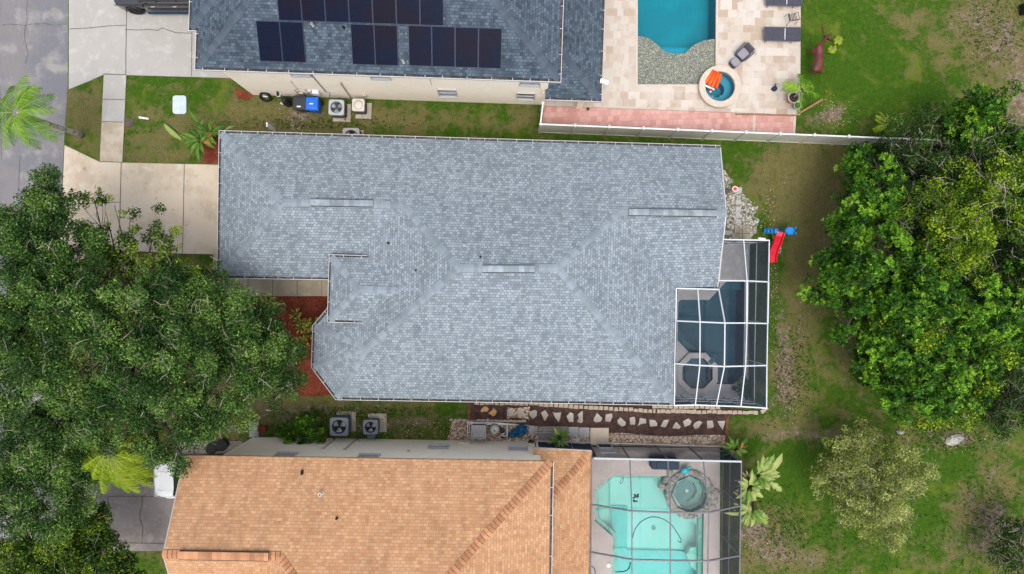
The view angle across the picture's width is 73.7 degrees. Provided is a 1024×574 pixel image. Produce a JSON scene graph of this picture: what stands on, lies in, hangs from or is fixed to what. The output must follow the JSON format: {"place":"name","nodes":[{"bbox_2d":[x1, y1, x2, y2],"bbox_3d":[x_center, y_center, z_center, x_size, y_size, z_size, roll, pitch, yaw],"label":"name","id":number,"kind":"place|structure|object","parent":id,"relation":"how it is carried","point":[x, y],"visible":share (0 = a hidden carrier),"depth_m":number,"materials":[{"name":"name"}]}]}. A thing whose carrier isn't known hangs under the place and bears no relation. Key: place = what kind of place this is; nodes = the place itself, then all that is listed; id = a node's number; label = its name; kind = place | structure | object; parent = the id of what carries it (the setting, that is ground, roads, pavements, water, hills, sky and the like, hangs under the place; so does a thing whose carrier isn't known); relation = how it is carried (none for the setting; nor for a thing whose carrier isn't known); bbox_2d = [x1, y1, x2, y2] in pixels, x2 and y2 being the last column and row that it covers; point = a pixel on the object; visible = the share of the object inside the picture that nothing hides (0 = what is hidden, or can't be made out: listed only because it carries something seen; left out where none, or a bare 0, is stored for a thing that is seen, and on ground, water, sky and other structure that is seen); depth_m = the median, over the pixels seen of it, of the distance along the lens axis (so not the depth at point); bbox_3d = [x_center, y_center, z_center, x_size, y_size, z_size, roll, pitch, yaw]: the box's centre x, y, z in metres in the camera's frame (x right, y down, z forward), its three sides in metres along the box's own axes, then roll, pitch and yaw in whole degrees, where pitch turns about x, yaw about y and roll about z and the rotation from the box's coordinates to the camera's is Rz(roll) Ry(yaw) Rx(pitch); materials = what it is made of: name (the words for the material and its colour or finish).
{"place":"outdoors","nodes":[
{"label":"outdoors","id":0,"kind":"place"},
{"bbox_2d":[0,0,67,552],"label":"road","id":1,"kind":"structure","parent":0,"point":[45,66],"depth_m":36.59,"materials":[{"name":"asphalt"}]},
{"bbox_2d":[0,0,64,201],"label":"road joint","id":2,"kind":"object","parent":1,"relation":"on","point":[25,63],"visible":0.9,"depth_m":36.58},
{"bbox_2d":[100,122,123,161],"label":"sidewalk","id":3,"kind":"structure","parent":0,"point":[112,136],"depth_m":36.55,"materials":[{"name":"beige concrete"}]},
{"bbox_2d":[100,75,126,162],"bbox_3d":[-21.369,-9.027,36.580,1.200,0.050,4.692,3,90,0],"label":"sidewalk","id":4,"kind":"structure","parent":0,"point":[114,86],"depth_m":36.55,"materials":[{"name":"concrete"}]},
{"bbox_2d":[80,482,174,550],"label":"driveway","id":5,"kind":"structure","parent":0,"point":[153,517],"depth_m":36.55,"materials":[{"name":"concrete"}]},
{"bbox_2d":[153,457,181,498],"bbox_3d":[-16.525,10.051,35.775,4.650,1.550,2.300,-2,90,0],"label":"parked car","id":6,"kind":"object","parent":5,"relation":"on","point":[165,484],"visible":0.21,"depth_m":35.52,"materials":[{"name":"white paint"}]},
{"bbox_2d":[60,145,217,259],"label":"driveway","id":7,"kind":"structure","parent":0,"point":[145,187],"depth_m":36.55,"materials":[{"name":"concrete"}]},
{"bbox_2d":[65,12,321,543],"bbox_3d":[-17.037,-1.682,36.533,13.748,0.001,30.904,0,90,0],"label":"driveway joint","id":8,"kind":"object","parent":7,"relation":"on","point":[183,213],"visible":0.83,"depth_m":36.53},
{"bbox_2d":[69,0,229,88],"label":"driveway","id":9,"kind":"structure","parent":0,"point":[97,52],"depth_m":36.55,"materials":[{"name":"concrete"}]},
{"bbox_2d":[113,0,188,14],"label":"parked suv","id":10,"kind":"object","parent":9,"relation":"on","point":[139,7],"visible":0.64,"depth_m":35.57,"materials":[{"name":"black paint"}]},
{"bbox_2d":[176,440,242,456],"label":"path","id":11,"kind":"structure","parent":0,"point":[232,445],"depth_m":36.55,"materials":[{"name":"concrete"}]},
{"bbox_2d":[205,442,217,454],"bbox_3d":[-15.955,8.578,36.390,0.640,0.420,0.640,0,90,0],"label":"container","id":12,"kind":"object","parent":11,"relation":"on","point":[211,449],"visible":0.87,"depth_m":36.19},
{"bbox_2d":[216,439,228,451],"bbox_3d":[-15.412,8.407,36.390,0.640,0.420,0.640,0,90,0],"label":"container","id":13,"kind":"object","parent":11,"relation":"on","point":[222,445],"visible":0.99,"depth_m":36.19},
{"bbox_2d":[212,254,327,295],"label":"path","id":14,"kind":"structure","parent":0,"point":[284,287],"depth_m":36.55,"materials":[{"name":"beige concrete"}]},
{"bbox_2d":[217,130,726,405],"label":"single storey house","id":15,"kind":"structure","parent":0,"point":[468,269],"depth_m":32.86,"materials":[{"name":"grey"}]},
{"bbox_2d":[57,0,1023,573],"bbox_3d":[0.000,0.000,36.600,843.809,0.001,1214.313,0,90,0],"label":"ground","id":16,"kind":"structure","parent":0,"point":[787,170],"depth_m":36.60,"materials":[{"name":"green plant"}]},
{"bbox_2d":[0,75,84,149],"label":"queen palm","id":17,"kind":"object","parent":16,"relation":"on","point":[22,115],"visible":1,"depth_m":31.09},
{"bbox_2d":[0,332,112,546],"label":"oak tree","id":18,"kind":"object","parent":16,"relation":"on","point":[38,450],"visible":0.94,"depth_m":29.39,"materials":[{"name":"green plant"}]},
{"bbox_2d":[0,162,120,377],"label":"oak tree","id":19,"kind":"object","parent":16,"relation":"on","point":[44,289],"visible":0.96,"depth_m":28.85,"materials":[{"name":"green plant"}]},
{"bbox_2d":[0,500,146,573],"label":"leafy tree","id":20,"kind":"object","parent":16,"relation":"on","point":[80,550],"visible":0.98,"depth_m":31.59,"materials":[{"name":"green plant"}]},
{"bbox_2d":[80,407,173,493],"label":"queen palm","id":21,"kind":"object","parent":16,"relation":"on","point":[116,467],"visible":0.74,"depth_m":29.98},
{"bbox_2d":[67,185,228,289],"bbox_3d":[-16.595,-2.221,33.302,6.239,6.827,5.316,-9,90,0],"label":"oak sapling","id":22,"kind":"object","parent":16,"relation":"on","point":[128,263],"visible":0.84,"depth_m":30.77,"materials":[{"name":"green plant"}]},
{"bbox_2d":[173,95,186,113],"bbox_3d":[-17.785,-9.751,36.550,0.720,0.100,0.980,0,90,0],"label":"utility lid","id":23,"kind":"object","parent":16,"relation":"on","point":[179,104],"visible":1,"depth_m":36.50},
{"bbox_2d":[54,262,311,478],"bbox_3d":[-14.336,3.635,31.728,10.162,10.021,9.582,0,90,0],"label":"oak tree","id":24,"kind":"object","parent":16,"relation":"on","point":[154,348],"visible":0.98,"depth_m":29.32,"materials":[{"name":"green plant"}]},
{"bbox_2d":[163,109,234,163],"bbox_3d":[-16.185,-8.197,35.573,2.676,2.095,2.787,45,90,0],"label":"bird of paradise","id":25,"kind":"object","parent":16,"relation":"on","point":[193,136],"visible":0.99,"depth_m":35.06,"materials":[{"name":"green plant"}]},
{"bbox_2d":[199,130,233,163],"bbox_3d":[-15.806,-7.480,36.570,2.011,0.001,1.901,0,90,0],"label":"mulch bed","id":26,"kind":"object","parent":16,"relation":"on","point":[210,155],"visible":0.32,"depth_m":36.57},
{"bbox_2d":[235,88,252,99],"bbox_3d":[-14.424,-10.263,36.570,1.159,0.001,0.505,21,90,0],"label":"mulch bed","id":27,"kind":"object","parent":16,"relation":"on","point":[242,94],"visible":1,"depth_m":36.57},
{"bbox_2d":[249,422,258,436],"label":"concrete slab","id":28,"kind":"structure","parent":16,"relation":"on","point":[254,433],"depth_m":36.50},
{"bbox_2d":[281,96,292,107],"bbox_3d":[-11.996,-9.887,36.189,0.495,0.822,0.559,0,90,0],"label":"rubbish bag","id":29,"kind":"object","parent":16,"relation":"on","point":[287,101],"visible":1,"depth_m":36.12,"materials":[{"name":"black plastic"}]},
{"bbox_2d":[252,296,330,395],"bbox_3d":[-11.292,3.149,36.570,5.285,0.001,5.445,0,90,0],"label":"mulch bed","id":30,"kind":"object","parent":16,"relation":"on","point":[313,307],"visible":0.27,"depth_m":36.57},
{"bbox_2d":[276,411,326,444],"bbox_3d":[-10.758,7.588,35.692,2.557,2.048,2.379,40,90,0],"label":"green shrub","id":31,"kind":"object","parent":16,"relation":"on","point":[301,425],"visible":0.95,"depth_m":35.25,"materials":[{"name":"green plant"}]},
{"bbox_2d":[293,95,309,112],"bbox_3d":[-11.067,-9.629,36.055,0.707,1.090,0.801,2,90,0],"label":"wheeled bin","id":32,"kind":"object","parent":16,"relation":"on","point":[299,103],"visible":0.84,"depth_m":35.52,"materials":[{"name":"grey plastic"}]},
{"bbox_2d":[306,96,323,112],"bbox_3d":[-10.428,-9.589,36.055,0.666,1.090,0.761,2,90,0],"label":"wheeled bin","id":33,"kind":"object","parent":16,"relation":"on","point":[313,104],"visible":1,"depth_m":35.53,"materials":[{"name":"blue plastic"}]},
{"bbox_2d":[328,99,350,121],"bbox_3d":[-9.118,-9.332,36.169,0.975,0.861,0.955,2,90,0],"label":"air conditioner","id":34,"kind":"object","parent":16,"relation":"on","point":[339,110],"visible":1,"depth_m":35.91,"materials":[{"name":"metal"}]},
{"bbox_2d":[330,411,355,438],"bbox_3d":[-8.948,7.444,36.120,1.170,0.961,1.544,0,90,0],"label":"air conditioner","id":35,"kind":"object","parent":16,"relation":"on","point":[343,424],"visible":1,"depth_m":35.77,"materials":[{"name":"metal"}]},
{"bbox_2d":[343,128,363,133],"bbox_3d":[-8.447,-7.901,36.194,1.000,0.811,1.000,0,90,0],"label":"air conditioner","id":36,"kind":"object","parent":16,"relation":"on","point":[351,131],"visible":0.4,"depth_m":35.80,"materials":[{"name":"metal"}]},
{"bbox_2d":[352,99,371,118],"bbox_3d":[-7.948,-9.435,36.157,0.865,0.885,0.850,2,90,0],"label":"air conditioner","id":37,"kind":"object","parent":16,"relation":"on","point":[362,108],"visible":1,"depth_m":36.09,"materials":[{"name":"metal"}]},
{"bbox_2d":[356,413,386,439],"bbox_3d":[-7.510,7.476,36.219,1.588,0.761,1.421,0,90,0],"label":"air conditioner","id":38,"kind":"object","parent":16,"relation":"on","point":[373,426],"visible":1,"depth_m":36.01,"materials":[{"name":"metal"}]},
{"bbox_2d":[162,437,591,573],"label":"two storey house","id":39,"kind":"structure","parent":16,"relation":"on","point":[264,505],"depth_m":30.19,"materials":[{"name":"orange"}]},
{"bbox_2d":[273,451,298,455],"bbox_3d":[-10.860,8.038,32.744,1.060,0.665,0.120,1,90,0],"label":"window","id":40,"kind":"structure","parent":39,"relation":"in","point":[277,453],"depth_m":32.92,"materials":[{"name":"grey glass"}]},
{"bbox_2d":[357,453,380,457],"bbox_3d":[-6.876,8.105,32.754,1.060,0.665,0.120,1,90,0],"label":"window","id":41,"kind":"structure","parent":39,"relation":"in","point":[373,455],"depth_m":32.97,"materials":[{"name":"grey glass"}]},
{"bbox_2d":[428,444,449,449],"bbox_3d":[-3.749,8.157,34.816,1.060,0.915,0.120,1,90,0],"label":"window","id":42,"kind":"structure","parent":39,"relation":"in","point":[431,446],"depth_m":34.86,"materials":[{"name":"glass"}]},
{"bbox_2d":[509,445,527,451],"bbox_3d":[0.326,8.225,34.758,1.010,0.965,0.120,1,90,0],"label":"window","id":43,"kind":"structure","parent":39,"relation":"in","point":[512,448],"depth_m":34.74,"materials":[{"name":"glass"}]},
{"bbox_2d":[188,0,608,108],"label":"two storey house","id":44,"kind":"structure","parent":16,"relation":"on","point":[536,52],"depth_m":30.60,"materials":[{"name":"paint"}]},
{"bbox_2d":[437,88,457,98],"bbox_3d":[-3.295,-9.884,34.870,1.010,1.315,0.120,2,90,0],"label":"window","id":45,"kind":"structure","parent":44,"relation":"in","point":[443,93],"depth_m":34.85,"materials":[{"name":"white glass"}]},
{"bbox_2d":[516,92,534,100],"bbox_3d":[0.708,-9.748,34.967,1.010,1.165,0.120,2,90,0],"label":"window","id":46,"kind":"structure","parent":44,"relation":"in","point":[521,96],"depth_m":34.94,"materials":[{"name":"white metal"}]},
{"bbox_2d":[519,82,540,87],"bbox_3d":[0.862,-9.743,32.548,1.060,1.065,0.120,2,90,0],"label":"window","id":47,"kind":"structure","parent":44,"relation":"in","point":[522,84],"depth_m":32.96,"materials":[{"name":"white metal"}]},
{"bbox_2d":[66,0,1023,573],"bbox_3d":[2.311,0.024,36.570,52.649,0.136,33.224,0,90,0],"label":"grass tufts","id":48,"kind":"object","parent":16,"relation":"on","point":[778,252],"visible":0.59,"depth_m":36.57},
{"bbox_2d":[447,418,724,444],"bbox_3d":[4.016,7.828,36.588,14.951,0.001,1.320,1,90,0],"label":"gravel bed","id":49,"kind":"object","parent":16,"relation":"on","point":[460,434],"visible":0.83,"depth_m":36.59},
{"bbox_2d":[471,424,485,438],"bbox_3d":[-1.746,7.597,36.133,0.780,0.835,0.720,0,90,0],"label":"pool heater","id":50,"kind":"object","parent":49,"relation":"on","point":[478,431],"visible":1,"depth_m":35.73,"materials":[{"name":"metal"}]},
{"bbox_2d":[489,424,499,433],"bbox_3d":[-0.920,7.503,36.078,0.550,1.003,0.550,0,90,0],"label":"filter tank","id":51,"kind":"object","parent":49,"relation":"on","point":[494,428],"visible":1,"depth_m":35.76,"materials":[{"name":"white plastic"}]},
{"bbox_2d":[467,419,515,438],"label":"pool pipes","id":52,"kind":"object","parent":51,"relation":"attached to","point":[487,423],"visible":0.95,"depth_m":36.25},
{"bbox_2d":[508,424,527,437],"bbox_3d":[0.337,7.787,36.302,1.250,0.556,0.654,-32,90,0],"label":"tarp","id":53,"kind":"object","parent":49,"relation":"on","point":[520,430],"visible":1,"depth_m":36.31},
{"bbox_2d":[538,426,567,442],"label":"concrete slab","id":54,"kind":"structure","parent":49,"relation":"on","point":[544,436],"depth_m":36.53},
{"bbox_2d":[548,426,569,446],"bbox_3d":[2.436,7.988,36.036,1.206,1.158,1.424,0,90,0],"label":"leafy plant","id":55,"kind":"object","parent":49,"relation":"on","point":[563,434],"visible":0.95,"depth_m":35.67,"materials":[{"name":"green plant"}]},
{"bbox_2d":[579,427,588,436],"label":"concrete slab","id":56,"kind":"structure","parent":49,"relation":"on","point":[583,431],"depth_m":36.55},
{"bbox_2d":[590,428,608,444],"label":"concrete slab","id":57,"kind":"structure","parent":49,"relation":"on","point":[599,434],"depth_m":36.50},
{"bbox_2d":[534,440,724,456],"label":"lanai screen wall","id":58,"kind":"structure","parent":49,"relation":"on","point":[542,443],"depth_m":36.46,"materials":[{"name":"metal"}]},
{"bbox_2d":[469,402,759,435],"bbox_3d":[5.709,7.042,36.580,16.054,0.001,1.876,0,90,0],"label":"mulch bed","id":59,"kind":"object","parent":16,"relation":"on","point":[613,426],"visible":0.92,"depth_m":36.58,"materials":[{"name":"wood"}]},
{"bbox_2d":[507,407,529,419],"bbox_3d":[0.338,6.760,36.574,1.245,0.001,0.700,0,90,0],"label":"gravel bed","id":60,"kind":"object","parent":59,"relation":"on","point":[525,413],"visible":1,"depth_m":36.57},
{"bbox_2d":[468,403,728,445],"bbox_3d":[4.590,7.343,36.565,13.990,0.001,1.570,3,90,0],"label":"edging strip","id":61,"kind":"object","parent":59,"relation":"on","point":[726,434],"visible":0.9,"depth_m":36.56,"materials":[{"name":"red brick"}]},
{"bbox_2d":[222,0,1023,573],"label":"weeds","id":62,"kind":"object","parent":16,"relation":"on","point":[790,374],"visible":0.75,"depth_m":36.53,"materials":[{"name":"green plant"}]},
{"bbox_2d":[274,3,1021,570],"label":"leaf litter","id":63,"kind":"object","parent":16,"relation":"on","point":[772,329],"visible":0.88,"depth_m":36.57,"materials":[{"name":"brown plant"}]},
{"bbox_2d":[591,459,719,573],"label":"pool deck","id":64,"kind":"structure","parent":16,"relation":"on","point":[602,471],"depth_m":36.54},
{"bbox_2d":[593,473,705,573],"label":"swimming pool","id":65,"kind":"structure","parent":64,"relation":"in","point":[651,538],"depth_m":37.80,"materials":[{"name":"liquid"}]},
{"bbox_2d":[649,461,678,469],"bbox_3d":[8.038,9.315,36.060,1.448,0.920,0.507,0,90,0],"label":"covered bench","id":66,"kind":"object","parent":64,"relation":"on","point":[662,465],"visible":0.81,"depth_m":35.63,"materials":[{"name":"blue fabric"}]},
{"bbox_2d":[590,444,741,573],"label":"pool enclosure","id":67,"kind":"object","parent":64,"relation":"on","point":[731,532],"visible":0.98,"depth_m":34.54,"materials":[{"name":"white metal"}]},
{"bbox_2d":[596,444,616,452],"bbox_3d":[4.904,8.396,35.540,0.785,1.990,0.040,0,90,0],"label":"screen door","id":68,"kind":"structure","parent":67,"relation":"in","point":[599,446],"depth_m":35.85,"materials":[{"name":"grey metal"}]},
{"bbox_2d":[658,469,720,518],"bbox_3d":[9.492,11.037,36.900,3.345,1.200,2.691,0,90,0],"label":"rock spa","id":69,"kind":"object","parent":64,"relation":"in","point":[688,491],"visible":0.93,"depth_m":36.45,"materials":[{"name":"grey stone"}]},
{"bbox_2d":[542,106,793,133],"bbox_3d":[8.383,-8.950,36.585,13.540,0.050,1.021,2,90,0],"label":"brick strip","id":70,"kind":"object","parent":16,"relation":"on","point":[698,120],"visible":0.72,"depth_m":36.56,"materials":[{"name":"brick"}]},
{"bbox_2d":[676,244,748,397],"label":"pool deck","id":71,"kind":"structure","parent":16,"relation":"on","point":[732,264],"depth_m":36.54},
{"bbox_2d":[676,353,717,393],"bbox_3d":[9.879,4.604,36.922,2.162,1.157,2.162,0,90,0],"label":"octagonal spa","id":72,"kind":"object","parent":71,"relation":"on","point":[686,377],"visible":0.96,"depth_m":36.56,"materials":[{"name":"grey paint"}]},
{"bbox_2d":[677,279,746,386],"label":"swimming pool","id":73,"kind":"structure","parent":71,"relation":"in","point":[734,310],"depth_m":37.90,"materials":[{"name":"blue liquid"}]},
{"bbox_2d":[673,239,769,408],"bbox_3d":[10.352,1.817,34.479,4.737,4.141,8.382,0,90,0],"label":"pool enclosure","id":74,"kind":"object","parent":71,"relation":"on","point":[757,318],"visible":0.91,"depth_m":34.52,"materials":[{"name":"metal"}]},
{"bbox_2d":[735,382,750,398],"bbox_3d":[12.211,5.475,36.145,0.948,0.789,0.962,0,90,0],"label":"potted shrub","id":75,"kind":"object","parent":71,"relation":"on","point":[747,392],"visible":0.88,"depth_m":35.97,"materials":[{"name":"green plant"}]},
{"bbox_2d":[721,436,747,457],"bbox_3d":[11.604,8.591,35.992,1.612,1.245,1.542,0,90,0],"label":"leafy plant","id":76,"kind":"object","parent":16,"relation":"on","point":[739,450],"visible":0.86,"depth_m":35.65,"materials":[{"name":"green plant"}]},
{"bbox_2d":[723,170,758,238],"bbox_3d":[12.070,-4.382,36.588,2.394,0.001,3.986,0,90,0],"label":"gravel bed","id":77,"kind":"object","parent":16,"relation":"on","point":[747,212],"visible":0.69,"depth_m":36.59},
{"bbox_2d":[725,454,782,526],"bbox_3d":[11.994,10.114,35.020,2.898,3.195,3.905,0,90,0],"label":"banana plant","id":78,"kind":"object","parent":16,"relation":"on","point":[766,475],"visible":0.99,"depth_m":33.90,"materials":[{"name":"green plant"}]},
{"bbox_2d":[538,122,1015,148],"bbox_3d":[13.655,-7.802,35.605,24.606,1.990,0.210,2,90,0],"label":"vinyl fence","id":79,"kind":"object","parent":16,"relation":"on","point":[711,134],"visible":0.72,"depth_m":35.48,"materials":[{"name":"plastic"}]},
{"bbox_2d":[764,227,796,262],"bbox_3d":[14.046,-2.209,35.950,1.353,1.300,1.818,0,90,0],"label":"toddler slide","id":80,"kind":"object","parent":16,"relation":"on","point":[778,237],"visible":1,"depth_m":35.85,"materials":[{"name":"red plastic"}]},
{"bbox_2d":[810,25,834,73],"bbox_3d":[16.098,-12.193,35.482,1.048,2.185,2.035,0,90,0],"label":"deer statue","id":81,"kind":"object","parent":16,"relation":"on","point":[817,50],"visible":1,"depth_m":35.41,"materials":[{"name":"red paint"}]},
{"bbox_2d":[795,239,924,353],"bbox_3d":[16.381,0.472,33.414,4.079,6.580,5.654,-37,90,0],"label":"broadleaf tree","id":82,"kind":"object","parent":16,"relation":"on","point":[838,283],"visible":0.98,"depth_m":31.88,"materials":[{"name":"green plant"}]},
{"bbox_2d":[821,141,914,268],"bbox_3d":[17.198,-3.877,33.605,4.658,6.210,6.284,33,90,0],"label":"broadleaf tree","id":83,"kind":"object","parent":16,"relation":"on","point":[857,222],"visible":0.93,"depth_m":32.05,"materials":[{"name":"green plant"}]},
{"bbox_2d":[808,416,942,555],"bbox_3d":[17.798,9.723,34.324,6.077,4.832,5.899,23,90,0],"label":"olive shrub tree","id":84,"kind":"object","parent":16,"relation":"on","point":[879,512],"visible":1,"depth_m":33.29,"materials":[{"name":"green plant"}]},
{"bbox_2d":[873,112,888,132],"bbox_3d":[19.348,-8.639,35.761,0.823,0.440,1.200,11,90,0],"label":"palm seedling","id":85,"kind":"object","parent":16,"relation":"on","point":[880,127],"visible":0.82,"depth_m":35.67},
{"bbox_2d":[873,229,972,362],"bbox_3d":[19.005,0.308,33.344,6.042,6.797,4.645,36,90,0],"label":"broadleaf tree","id":86,"kind":"object","parent":16,"relation":"on","point":[943,309],"visible":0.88,"depth_m":30.84,"materials":[{"name":"green plant"}]},
{"bbox_2d":[848,314,1005,423],"bbox_3d":[19.850,3.856,33.141,7.321,7.159,6.042,0,90,0],"label":"broadleaf tree","id":87,"kind":"object","parent":16,"relation":"on","point":[931,394],"visible":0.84,"depth_m":31.56,"materials":[{"name":"green plant"}]},
{"bbox_2d":[853,134,1023,413],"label":"undergrowth","id":88,"kind":"object","parent":16,"relation":"on","point":[919,228],"visible":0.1,"depth_m":35.88,"materials":[{"name":"green plant"}]},
{"bbox_2d":[868,99,1023,234],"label":"dark tree","id":89,"kind":"object","parent":16,"relation":"on","point":[938,158],"visible":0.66,"depth_m":32.59,"materials":[{"name":"green plant"}]},
{"bbox_2d":[869,314,1023,440],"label":"yellow tree","id":90,"kind":"object","parent":16,"relation":"on","point":[970,415],"visible":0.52,"depth_m":32.18,"materials":[{"name":"green plant"}]},
{"bbox_2d":[895,173,1001,291],"bbox_3d":[20.139,-2.674,32.901,5.574,7.615,5.355,27,90,0],"label":"yellow tree","id":91,"kind":"object","parent":16,"relation":"on","point":[938,231],"visible":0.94,"depth_m":30.55,"materials":[{"name":"green plant"}]},
{"bbox_2d":[944,434,964,445],"bbox_3d":[23.715,8.193,36.486,1.140,0.228,0.656,0,90,0],"label":"rock","id":92,"kind":"object","parent":16,"relation":"on","point":[951,440],"visible":1,"depth_m":36.43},
{"bbox_2d":[936,139,1023,239],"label":"yellow tree","id":93,"kind":"object","parent":16,"relation":"on","point":[995,181],"visible":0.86,"depth_m":31.05,"materials":[{"name":"green plant"}]},
{"bbox_2d":[936,78,1023,153],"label":"round tree","id":94,"kind":"object","parent":16,"relation":"on","point":[982,112],"visible":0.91,"depth_m":32.36,"materials":[{"name":"green plant"}]},
{"bbox_2d":[946,252,1023,377],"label":"broadleaf tree","id":95,"kind":"object","parent":16,"relation":"on","point":[997,313],"visible":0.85,"depth_m":31.05,"materials":[{"name":"green plant"}]},
{"bbox_2d":[958,195,1023,431],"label":"dark tree","id":96,"kind":"object","parent":16,"relation":"on","point":[1015,390],"visible":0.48,"depth_m":33.53,"materials":[{"name":"green plant"}]},
{"bbox_2d":[977,223,1023,443],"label":"dark tree","id":97,"kind":"object","parent":16,"relation":"on","point":[1002,432],"visible":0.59,"depth_m":34.33,"materials":[{"name":"green plant"}]},
{"bbox_2d":[983,514,1023,573],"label":"dark shrub","id":98,"kind":"object","parent":16,"relation":"on","point":[1013,535],"visible":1,"depth_m":34.52,"materials":[{"name":"green plant"}]},
{"bbox_2d":[996,127,1023,244],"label":"broadleaf tree","id":99,"kind":"object","parent":16,"relation":"on","point":[1019,141],"visible":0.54,"depth_m":32.05,"materials":[{"name":"green plant"}]},
{"bbox_2d":[544,0,800,114],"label":"patio","id":100,"kind":"structure","parent":0,"point":[764,69],"depth_m":36.55,"materials":[{"name":"stone"}]},
{"bbox_2d":[636,0,717,85],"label":"swimming pool","id":101,"kind":"structure","parent":100,"relation":"in","point":[675,42],"depth_m":36.95,"materials":[{"name":"teal paint"}]},
{"bbox_2d":[698,65,740,108],"bbox_3d":[11.068,-10.671,36.915,2.240,1.270,2.240,0,90,0],"label":"round spa","id":102,"kind":"object","parent":100,"relation":"on","point":[726,93],"visible":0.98,"depth_m":36.28,"materials":[{"name":"stone"}]},
{"bbox_2d":[705,69,721,92],"bbox_3d":[10.681,-10.940,36.324,0.788,0.226,1.182,25,90,0],"label":"pool float","id":103,"kind":"object","parent":102,"relation":"on","point":[713,78],"visible":1,"depth_m":36.25,"materials":[{"name":"orange plastic"}]},
{"bbox_2d":[734,42,754,62],"bbox_3d":[12.400,-12.507,36.176,0.993,0.753,0.797,-43,90,0],"label":"wicker chair","id":104,"kind":"object","parent":100,"relation":"on","point":[745,51],"visible":1,"depth_m":36.15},
{"bbox_2d":[764,27,800,42],"bbox_3d":[14.354,-13.427,36.360,1.937,0.386,0.785,1,90,0],"label":"sun lounger","id":105,"kind":"object","parent":100,"relation":"on","point":[792,34],"visible":1,"depth_m":36.23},
{"bbox_2d":[766,0,802,7],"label":"sun lounger","id":106,"kind":"object","parent":100,"relation":"on","point":[793,3],"visible":1,"depth_m":36.23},
{"bbox_2d":[786,92,798,103],"bbox_3d":[14.864,-9.998,36.263,0.613,0.574,0.613,0,90,0],"label":"plant pot","id":107,"kind":"object","parent":100,"relation":"on","point":[791,98],"visible":0.73,"depth_m":36.07,"materials":[{"name":"ceramic"}]},
{"bbox_2d":[781,74,818,113],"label":"potted palm","id":108,"kind":"object","parent":107,"relation":"in","point":[802,84],"visible":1,"depth_m":35.18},
{"bbox_2d":[734,226,749,238],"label":"path","id":109,"kind":"structure","parent":0,"point":[746,229],"depth_m":36.56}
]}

